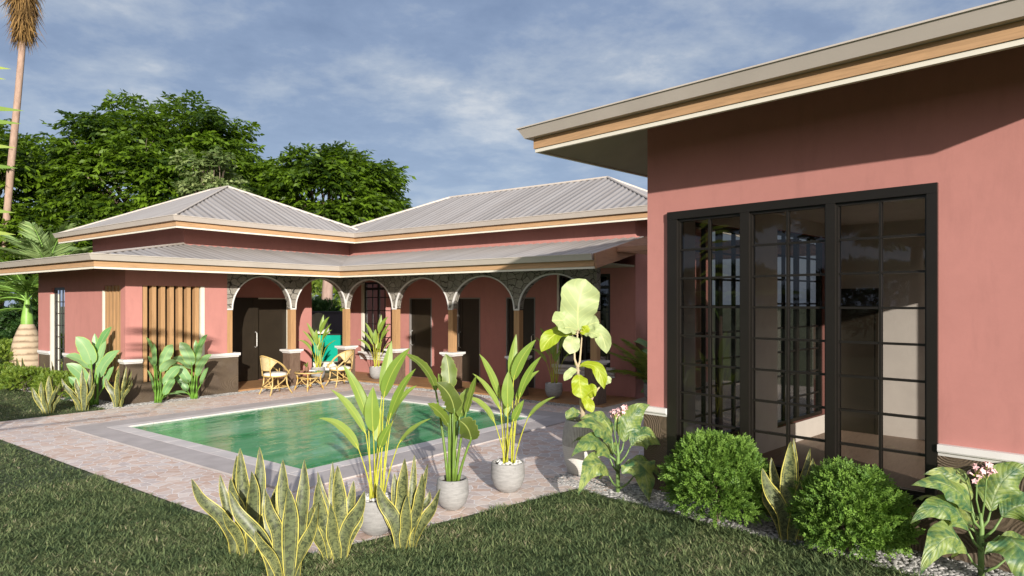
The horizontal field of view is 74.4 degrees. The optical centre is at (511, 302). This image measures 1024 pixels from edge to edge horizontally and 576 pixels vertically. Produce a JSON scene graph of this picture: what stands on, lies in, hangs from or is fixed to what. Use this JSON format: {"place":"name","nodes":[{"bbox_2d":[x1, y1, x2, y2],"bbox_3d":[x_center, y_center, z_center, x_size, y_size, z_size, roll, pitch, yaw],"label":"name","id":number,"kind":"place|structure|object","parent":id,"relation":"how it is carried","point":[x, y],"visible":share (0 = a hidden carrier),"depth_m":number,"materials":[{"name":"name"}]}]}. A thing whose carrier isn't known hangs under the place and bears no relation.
{"place":"outdoors","nodes":[
{"label":"outdoors","id":0,"kind":"place"},
{"bbox_2d":[0,382,643,552],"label":"patio","id":1,"kind":"structure","parent":0,"point":[540,453],"depth_m":8.57,"materials":[{"name":"beige stone"}]},
{"bbox_2d":[259,355,292,395],"bbox_3d":[-5.191,1.562,14.737,0.558,0.868,0.614,0,0,37],"label":"cane chair","id":2,"kind":"object","parent":1,"relation":"on","point":[267,363],"visible":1,"depth_m":14.56,"materials":[{"name":"wicker"}]},
{"bbox_2d":[294,370,323,391],"bbox_3d":[-4.640,1.780,15.427,0.654,0.428,0.654,0,0,34],"label":"cane table","id":3,"kind":"object","parent":1,"relation":"on","point":[310,376],"visible":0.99,"depth_m":15.36,"materials":[{"name":"wicker"}]},
{"bbox_2d":[325,349,353,387],"bbox_3d":[-4.095,1.562,16.172,0.558,0.868,0.614,0,0,44],"label":"cane chair","id":4,"kind":"object","parent":1,"relation":"on","point":[346,356],"visible":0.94,"depth_m":16.17,"materials":[{"name":"wicker"}]},
{"bbox_2d":[320,341,430,535],"bbox_3d":[-1.157,1.163,5.895,0.946,1.650,0.481,0,0,0],"label":"potted plant","id":5,"kind":"object","parent":1,"relation":"on","point":[374,523],"visible":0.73,"depth_m":5.79,"materials":[{"name":"green plant"}]},
{"bbox_2d":[407,354,479,510],"bbox_3d":[-0.627,1.238,6.509,0.601,1.501,0.554,0,0,-44],"label":"potted plant","id":6,"kind":"object","parent":1,"relation":"on","point":[452,485],"visible":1,"depth_m":6.47,"materials":[{"name":"green plant"}]},
{"bbox_2d":[472,335,553,492],"bbox_3d":[-0.031,1.163,7.198,0.946,1.650,0.481,0,0,-3],"label":"potted plant","id":7,"kind":"object","parent":1,"relation":"on","point":[507,475],"visible":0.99,"depth_m":7.09,"materials":[{"name":"green plant"}]},
{"bbox_2d":[540,278,611,474],"bbox_3d":[0.742,0.852,7.949,0.842,2.272,0.549,0,0,0],"label":"potted fig tree","id":8,"kind":"object","parent":1,"relation":"on","point":[578,305],"visible":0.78,"depth_m":7.83,"materials":[{"name":"green plant"}]},
{"bbox_2d":[312,361,337,369],"bbox_3d":[-5.950,1.880,20.226,1.500,0.240,0.450,0,0,0],"label":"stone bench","id":9,"kind":"object","parent":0,"point":[325,363],"visible":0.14,"depth_m":20.00,"materials":[{"name":"white stone"}]},
{"bbox_2d":[312,334,342,360],"bbox_3d":[-5.600,1.370,20.676,1.300,0.860,0.210,0,0,0],"label":"glass fence","id":10,"kind":"object","parent":9,"relation":"on","point":[331,352],"visible":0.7,"depth_m":20.59,"materials":[{"name":"teal"}]},
{"bbox_2d":[0,328,933,575],"bbox_3d":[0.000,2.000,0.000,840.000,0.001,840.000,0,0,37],"label":"lawn","id":11,"kind":"structure","parent":0,"point":[90,474],"depth_m":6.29,"materials":[{"name":"plant"}]},
{"bbox_2d":[0,363,13,385],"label":"shrub","id":12,"kind":"object","parent":11,"relation":"on","point":[2,366],"visible":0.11,"depth_m":16.00,"materials":[{"name":"green plant"}]},
{"bbox_2d":[0,338,16,365],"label":"hedge","id":13,"kind":"object","parent":11,"relation":"on","point":[5,346],"visible":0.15,"depth_m":19.59,"materials":[{"name":"green plant"}]},
{"bbox_2d":[0,67,22,234],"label":"young palm","id":14,"kind":"object","parent":11,"relation":"on","point":[4,146],"visible":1,"depth_m":4.98,"materials":[{"name":"green plant"}]},
{"bbox_2d":[0,257,37,366],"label":"bottle palm","id":15,"kind":"object","parent":11,"relation":"on","point":[24,345],"visible":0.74,"depth_m":19.75,"materials":[{"name":"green plant"}]},
{"bbox_2d":[0,296,37,353],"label":"shrub","id":16,"kind":"object","parent":11,"relation":"on","point":[10,321],"visible":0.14,"depth_m":23.10,"materials":[{"name":"green plant"}]},
{"bbox_2d":[0,291,37,311],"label":"palm tree","id":17,"kind":"object","parent":11,"relation":"on","point":[3,294],"visible":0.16,"depth_m":23.03,"materials":[{"name":"green plant"}]},
{"bbox_2d":[0,0,46,311],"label":"tall palm","id":18,"kind":"object","parent":11,"relation":"on","point":[24,14],"visible":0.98,"depth_m":25.05,"materials":[{"name":"brown plant"}]},
{"bbox_2d":[0,365,49,391],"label":"shrub","id":19,"kind":"object","parent":11,"relation":"on","point":[7,375],"visible":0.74,"depth_m":14.91,"materials":[{"name":"green plant"}]},
{"bbox_2d":[0,118,60,236],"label":"broad tree","id":20,"kind":"object","parent":11,"relation":"on","point":[23,175],"visible":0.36,"depth_m":26.17,"materials":[{"name":"green plant"}]},
{"bbox_2d":[32,376,59,413],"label":"snake plant","id":21,"kind":"object","parent":11,"relation":"on","point":[44,399],"visible":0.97,"depth_m":12.14,"materials":[{"name":"green plant"}]},
{"bbox_2d":[0,221,92,261],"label":"palm tree","id":22,"kind":"object","parent":11,"relation":"on","point":[30,245],"visible":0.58,"depth_m":21.90,"materials":[{"name":"green plant"}]},
{"bbox_2d":[0,200,106,302],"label":"broad tree","id":23,"kind":"object","parent":11,"relation":"on","point":[45,221],"visible":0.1,"depth_m":25.09,"materials":[{"name":"green plant"}]},
{"bbox_2d":[61,368,94,410],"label":"snake plant","id":24,"kind":"object","parent":11,"relation":"on","point":[81,395],"visible":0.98,"depth_m":12.48,"materials":[{"name":"green plant"}]},
{"bbox_2d":[18,89,279,229],"bbox_3d":[-15.390,-3.599,29.902,10.820,11.398,10.924,0,0,37],"label":"broad tree","id":25,"kind":"object","parent":11,"relation":"on","point":[117,151],"visible":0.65,"depth_m":26.60,"materials":[{"name":"green plant"}]},
{"bbox_2d":[168,146,251,196],"bbox_3d":[-11.002,-1.717,24.100,3.925,7.635,4.117,0,0,-34],"label":"sparse tree","id":26,"kind":"object","parent":11,"relation":"on","point":[201,179],"visible":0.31,"depth_m":23.87,"materials":[{"name":"green plant"}]},
{"bbox_2d":[191,447,276,554],"bbox_3d":[-2.198,1.589,5.346,0.614,0.847,0.284,0,0,-31],"label":"snake plant","id":27,"kind":"object","parent":11,"relation":"on","point":[247,496],"visible":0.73,"depth_m":5.33,"materials":[{"name":"green plant"}]},
{"bbox_2d":[229,460,317,575],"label":"snake plant","id":28,"kind":"object","parent":11,"relation":"on","point":[283,541],"visible":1,"depth_m":4.80,"materials":[{"name":"green plant"}]},
{"bbox_2d":[22,381,578,408],"bbox_3d":[-5.040,1.992,14.506,12.400,0.001,6.030,0,0,37],"label":"pebble border","id":29,"kind":"object","parent":11,"relation":"on","point":[248,392],"visible":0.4,"depth_m":13.71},
{"bbox_2d":[5,358,30,388],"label":"snake plant","id":30,"kind":"object","parent":29,"relation":"on","point":[22,363],"visible":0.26,"depth_m":15.68,"materials":[{"name":"green plant"}]},
{"bbox_2d":[29,369,74,398],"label":"shrub","id":31,"kind":"object","parent":29,"relation":"on","point":[58,375],"visible":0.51,"depth_m":13.87,"materials":[{"name":"green plant"}]},
{"bbox_2d":[63,327,118,405],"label":"banana plant","id":32,"kind":"object","parent":29,"relation":"on","point":[89,355],"visible":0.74,"depth_m":13.09,"materials":[{"name":"green plant"}]},
{"bbox_2d":[105,367,131,406],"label":"snake plant","id":33,"kind":"object","parent":29,"relation":"on","point":[117,396],"visible":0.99,"depth_m":12.87,"materials":[{"name":"green plant"}]},
{"bbox_2d":[146,337,180,402],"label":"banana plant","id":34,"kind":"object","parent":29,"relation":"on","point":[165,363],"visible":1,"depth_m":13.45,"materials":[{"name":"green plant"}]},
{"bbox_2d":[172,335,211,398],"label":"banana plant","id":35,"kind":"object","parent":29,"relation":"on","point":[188,358],"visible":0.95,"depth_m":13.93,"materials":[{"name":"green plant"}]},
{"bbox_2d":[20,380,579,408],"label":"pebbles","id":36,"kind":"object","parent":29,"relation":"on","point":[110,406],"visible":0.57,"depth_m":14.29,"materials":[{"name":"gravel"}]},
{"bbox_2d":[66,390,579,492],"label":"swimming pool","id":37,"kind":"structure","parent":11,"relation":"in","point":[127,434],"depth_m":9.52,"materials":[{"name":"tile"}]},
{"bbox_2d":[133,396,526,468],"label":"pool water","id":38,"kind":"structure","parent":37,"relation":"in","point":[295,435],"depth_m":10.53,"materials":[{"name":"green liquid"}]},
{"bbox_2d":[0,176,646,407],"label":"courtyard house","id":39,"kind":"structure","parent":11,"relation":"on","point":[463,281],"depth_m":15.43,"materials":[{"name":"pink paint"}]},
{"bbox_2d":[54,287,64,386],"bbox_3d":[-10.223,0.775,15.318,0.690,2.250,0.060,0,0,37],"label":"window","id":40,"kind":"structure","parent":39,"relation":"in","point":[59,293],"depth_m":15.36,"materials":[{"name":"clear glass"}]},
{"bbox_2d":[232,298,257,381],"bbox_3d":[-6.663,0.910,16.754,0.133,2.080,0.820,0,0,37],"label":"door","id":41,"kind":"structure","parent":39,"relation":"in","point":[245,310],"depth_m":16.83,"materials":[{"name":"brown wood"}]},
{"bbox_2d":[258,298,289,378],"bbox_3d":[-6.221,0.910,17.536,0.170,2.080,0.960,0,0,37],"label":"door","id":42,"kind":"structure","parent":39,"relation":"in","point":[272,312],"depth_m":17.58,"materials":[{"name":"brown wood"}]},
{"bbox_2d":[300,315,334,379],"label":"potted plant","id":43,"kind":"object","parent":39,"relation":"on","point":[316,338],"visible":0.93,"depth_m":17.13,"materials":[{"name":"green plant"}]},
{"bbox_2d":[358,314,390,378],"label":"potted plant","id":44,"kind":"object","parent":39,"relation":"on","point":[374,371],"visible":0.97,"depth_m":17.32,"materials":[{"name":"green plant"}]},
{"bbox_2d":[358,282,390,360],"bbox_3d":[-3.735,0.500,18.670,1.370,2.160,0.205,0,0,37],"label":"window","id":45,"kind":"structure","parent":39,"relation":"in","point":[377,300],"depth_m":18.77,"materials":[{"name":"clear glass"}]},
{"bbox_2d":[409,298,431,377],"bbox_3d":[-2.375,0.910,17.691,0.820,2.080,0.133,0,0,37],"label":"door","id":46,"kind":"structure","parent":39,"relation":"in","point":[420,309],"depth_m":17.73,"materials":[{"name":"brown wood"}]},
{"bbox_2d":[457,298,479,382],"bbox_3d":[-1.051,0.910,16.682,0.750,2.080,0.133,0,0,37],"label":"door","id":47,"kind":"structure","parent":39,"relation":"in","point":[468,309],"depth_m":16.70,"materials":[{"name":"brown wood"}]},
{"bbox_2d":[506,297,534,387],"bbox_3d":[0.218,0.910,15.716,0.840,2.080,0.133,0,0,37],"label":"door","id":48,"kind":"structure","parent":39,"relation":"in","point":[528,309],"depth_m":15.66,"materials":[{"name":"brown wood"}]},
{"bbox_2d":[532,328,568,398],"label":"potted plant","id":49,"kind":"object","parent":39,"relation":"on","point":[553,389],"visible":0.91,"depth_m":13.75,"materials":[{"name":"green plant"}]},
{"bbox_2d":[552,274,614,377],"bbox_3d":[1.554,0.480,14.640,1.530,2.200,0.205,0,0,37],"label":"window","id":50,"kind":"structure","parent":39,"relation":"in","point":[568,362],"depth_m":14.62,"materials":[{"name":"clear glass"}]},
{"bbox_2d":[312,297,341,310],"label":"shrub","id":51,"kind":"object","parent":11,"relation":"on","point":[319,304],"visible":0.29,"depth_m":26.74,"materials":[{"name":"green plant"}]},
{"bbox_2d":[312,311,342,333],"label":"garden wall","id":52,"kind":"structure","parent":11,"relation":"on","point":[335,320],"depth_m":23.90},
{"bbox_2d":[312,279,344,310],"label":"shrub","id":53,"kind":"object","parent":11,"relation":"on","point":[317,287],"visible":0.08,"depth_m":30.61,"materials":[{"name":"green plant"}]},
{"bbox_2d":[249,140,416,307],"bbox_3d":[-7.867,-2.512,30.105,7.347,9.242,8.008,0,0,15],"label":"broad tree","id":54,"kind":"object","parent":11,"relation":"on","point":[359,184],"visible":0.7,"depth_m":27.80,"materials":[{"name":"green plant"}]},
{"bbox_2d":[312,462,365,559],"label":"snake plant","id":55,"kind":"object","parent":11,"relation":"on","point":[340,518],"visible":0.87,"depth_m":5.23,"materials":[{"name":"green plant"}]},
{"bbox_2d":[376,455,439,548],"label":"snake plant","id":56,"kind":"object","parent":11,"relation":"on","point":[407,520],"visible":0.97,"depth_m":5.47,"materials":[{"name":"green plant"}]},
{"bbox_2d":[516,0,1023,571],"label":"garden house","id":57,"kind":"structure","parent":11,"relation":"on","point":[834,250],"depth_m":5.76,"materials":[{"name":"pink paint"}]},
{"bbox_2d":[667,182,937,504],"bbox_3d":[2.531,0.333,6.241,0.203,2.565,2.470,0,0,-44],"label":"window","id":58,"kind":"structure","parent":57,"relation":"in","point":[812,321],"depth_m":6.05,"materials":[{"name":"clear glass"}]},
{"bbox_2d":[587,483,1009,575],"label":"gravel strip","id":59,"kind":"object","parent":11,"relation":"on","point":[909,560],"visible":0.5,"depth_m":5.63,"materials":[{"name":"gravel"}]},
{"bbox_2d":[571,403,659,501],"bbox_3d":[0.970,1.540,6.971,0.997,0.965,1.116,0,0,33],"label":"flowering plant","id":60,"kind":"object","parent":59,"relation":"on","point":[641,469],"visible":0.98,"depth_m":7.00,"materials":[{"name":"green plant"}]},
{"bbox_2d":[657,427,771,527],"bbox_3d":[1.854,1.566,6.147,1.054,0.872,1.054,0,0,37],"label":"round bush","id":61,"kind":"object","parent":59,"relation":"on","point":[714,458],"visible":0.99,"depth_m":5.87,"materials":[{"name":"green plant"}]},
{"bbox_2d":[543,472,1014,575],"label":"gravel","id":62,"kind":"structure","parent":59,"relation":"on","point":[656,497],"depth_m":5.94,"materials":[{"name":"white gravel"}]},
{"bbox_2d":[761,438,825,541],"bbox_3d":[2.391,1.589,5.684,0.591,0.854,0.294,0,0,9],"label":"snake plant","id":63,"kind":"object","parent":59,"relation":"on","point":[776,495],"visible":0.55,"depth_m":5.66,"materials":[{"name":"green plant"}]},
{"bbox_2d":[783,455,925,561],"bbox_3d":[2.711,1.613,5.383,0.965,0.777,1.010,0,0,3],"label":"round bush","id":64,"kind":"object","parent":59,"relation":"on","point":[853,494],"visible":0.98,"depth_m":5.15,"materials":[{"name":"green plant"}]},
{"bbox_2d":[910,461,1023,575],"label":"flowering plant","id":65,"kind":"object","parent":59,"relation":"on","point":[996,485],"visible":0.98,"depth_m":4.87,"materials":[{"name":"green plant"}]},
{"bbox_2d":[0,0,998,306],"label":"sky","id":66,"kind":"structure","parent":0,"point":[442,90],"materials":[{"name":"blue"}]},
{"bbox_2d":[594,397,646,411],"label":"side path","id":67,"kind":"structure","parent":0,"point":[639,400],"depth_m":13.19,"materials":[{"name":"grey stone"}]},
{"bbox_2d":[608,338,646,398],"bbox_3d":[2.835,1.291,13.729,1.827,1.388,2.265,0,0,33],"label":"potted palm","id":68,"kind":"object","parent":67,"relation":"on","point":[641,355],"visible":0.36,"depth_m":13.57,"materials":[{"name":"plant"}]},
{"bbox_2d":[617,245,646,254],"bbox_3d":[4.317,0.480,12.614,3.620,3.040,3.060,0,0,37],"label":"roof beam","id":69,"kind":"structure","parent":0,"point":[641,249],"depth_m":12.38,"materials":[{"name":"brown wood"}]},
{"bbox_2d":[634,338,646,392],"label":"banana plant","id":70,"kind":"object","parent":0,"point":[643,342],"visible":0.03,"depth_m":13.94,"materials":[{"name":"green plant"}]}
]}

